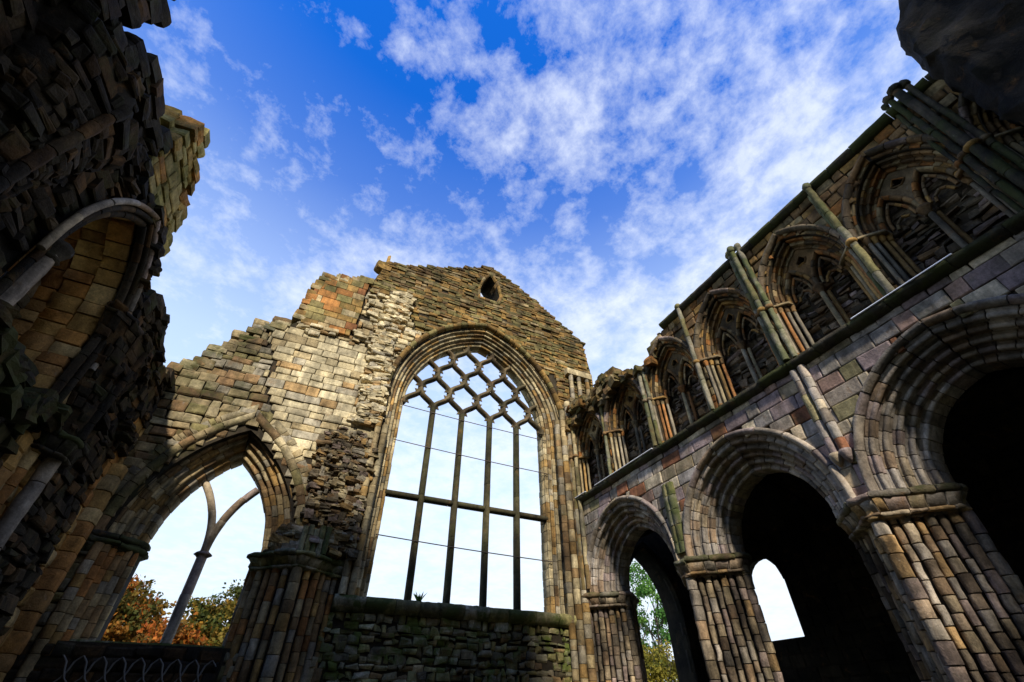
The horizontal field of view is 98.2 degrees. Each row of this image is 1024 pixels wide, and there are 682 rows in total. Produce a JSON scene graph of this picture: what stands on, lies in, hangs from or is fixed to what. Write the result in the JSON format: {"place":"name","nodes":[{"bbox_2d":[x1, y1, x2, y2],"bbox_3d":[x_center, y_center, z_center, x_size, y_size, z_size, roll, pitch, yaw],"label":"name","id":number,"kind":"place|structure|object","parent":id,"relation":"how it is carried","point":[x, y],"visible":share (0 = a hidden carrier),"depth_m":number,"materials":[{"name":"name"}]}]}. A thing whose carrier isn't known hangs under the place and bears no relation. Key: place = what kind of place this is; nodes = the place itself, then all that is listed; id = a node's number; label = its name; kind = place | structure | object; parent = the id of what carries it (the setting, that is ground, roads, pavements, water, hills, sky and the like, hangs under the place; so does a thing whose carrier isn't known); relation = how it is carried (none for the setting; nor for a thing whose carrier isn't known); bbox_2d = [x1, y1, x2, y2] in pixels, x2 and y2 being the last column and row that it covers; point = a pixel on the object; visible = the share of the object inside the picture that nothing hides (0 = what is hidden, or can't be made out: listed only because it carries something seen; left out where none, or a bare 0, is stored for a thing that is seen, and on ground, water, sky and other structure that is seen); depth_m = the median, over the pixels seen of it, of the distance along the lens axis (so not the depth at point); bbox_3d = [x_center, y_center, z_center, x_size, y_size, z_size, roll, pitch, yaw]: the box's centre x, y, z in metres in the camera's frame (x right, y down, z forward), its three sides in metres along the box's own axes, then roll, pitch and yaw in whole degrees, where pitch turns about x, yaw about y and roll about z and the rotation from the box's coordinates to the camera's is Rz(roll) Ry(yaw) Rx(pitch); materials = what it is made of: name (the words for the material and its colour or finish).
{"place":"outdoors","nodes":[
{"label":"outdoors","id":0,"kind":"place"},
{"bbox_2d":[123,0,916,679],"label":"sky","id":1,"kind":"structure","parent":0,"point":[605,158],"materials":[{"name":"blue"}]},
{"bbox_3d":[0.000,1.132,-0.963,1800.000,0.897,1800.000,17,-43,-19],"label":"ground","id":2,"kind":"structure","parent":0,"visible":0},
{"bbox_2d":[0,0,209,681],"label":"aisle wall","id":3,"kind":"structure","parent":2,"relation":"on","point":[103,146],"depth_m":7.93,"materials":[{"name":"stone"}]},
{"bbox_2d":[101,574,176,641],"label":"autumn tree","id":4,"kind":"object","parent":2,"relation":"on","point":[133,607],"visible":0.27,"depth_m":40.99,"materials":[{"name":"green plant"}]},
{"bbox_2d":[129,612,211,644],"bbox_3d":[-31.528,29.017,38.699,8.113,9.368,8.675,-12,-42,13],"label":"autumn tree","id":5,"kind":"object","parent":2,"relation":"on","point":[153,634],"visible":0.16,"depth_m":39.59,"materials":[{"name":"orange plant"}]},
{"bbox_2d":[183,579,244,645],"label":"autumn tree","id":6,"kind":"object","parent":2,"relation":"on","point":[207,616],"visible":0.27,"depth_m":44.39,"materials":[{"name":"green plant"}]},
{"bbox_2d":[3,255,596,681],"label":"gable wall","id":7,"kind":"structure","parent":2,"relation":"on","point":[297,417],"depth_m":13.32,"materials":[{"name":"stone"}]},
{"bbox_2d":[53,655,216,681],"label":"lattice grille","id":8,"kind":"object","parent":7,"relation":"attached to","point":[103,677],"visible":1,"depth_m":9.38,"materials":[{"name":"metal"}]},
{"bbox_2d":[413,591,426,601],"bbox_3d":[-2.635,7.245,12.584,0.386,0.298,0.378,17,-43,-19],"label":"weed tuft","id":9,"kind":"object","parent":7,"relation":"on","point":[418,598],"visible":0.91,"depth_m":12.51,"materials":[{"name":"green plant"}]},
{"bbox_2d":[630,561,670,651],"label":"green tree","id":10,"kind":"object","parent":2,"relation":"on","point":[642,590],"visible":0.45,"depth_m":55.02,"materials":[{"name":"green plant"}]},
{"bbox_2d":[642,636,678,681],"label":"yellow tree","id":11,"kind":"object","parent":2,"relation":"on","point":[660,666],"visible":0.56,"depth_m":41.44,"materials":[{"name":"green plant"}]},
{"bbox_2d":[630,532,709,681],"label":"aisle end wall","id":12,"kind":"structure","parent":2,"relation":"on","point":[652,555],"depth_m":16.89,"materials":[{"name":"stone"}]},
{"bbox_2d":[565,79,1023,681],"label":"arcade wall","id":13,"kind":"structure","parent":2,"relation":"on","point":[841,331],"depth_m":9.50,"materials":[{"name":"stone"}]},
{"bbox_2d":[892,0,1023,133],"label":"vault fragment","id":14,"kind":"object","parent":13,"relation":"on","point":[975,48],"visible":0.94,"depth_m":7.73,"materials":[{"name":"stone"}]},
{"bbox_2d":[742,440,1023,681],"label":"aisle outer wall","id":15,"kind":"structure","parent":2,"relation":"on","point":[848,629],"depth_m":12.93,"materials":[{"name":"stone"}]}
]}

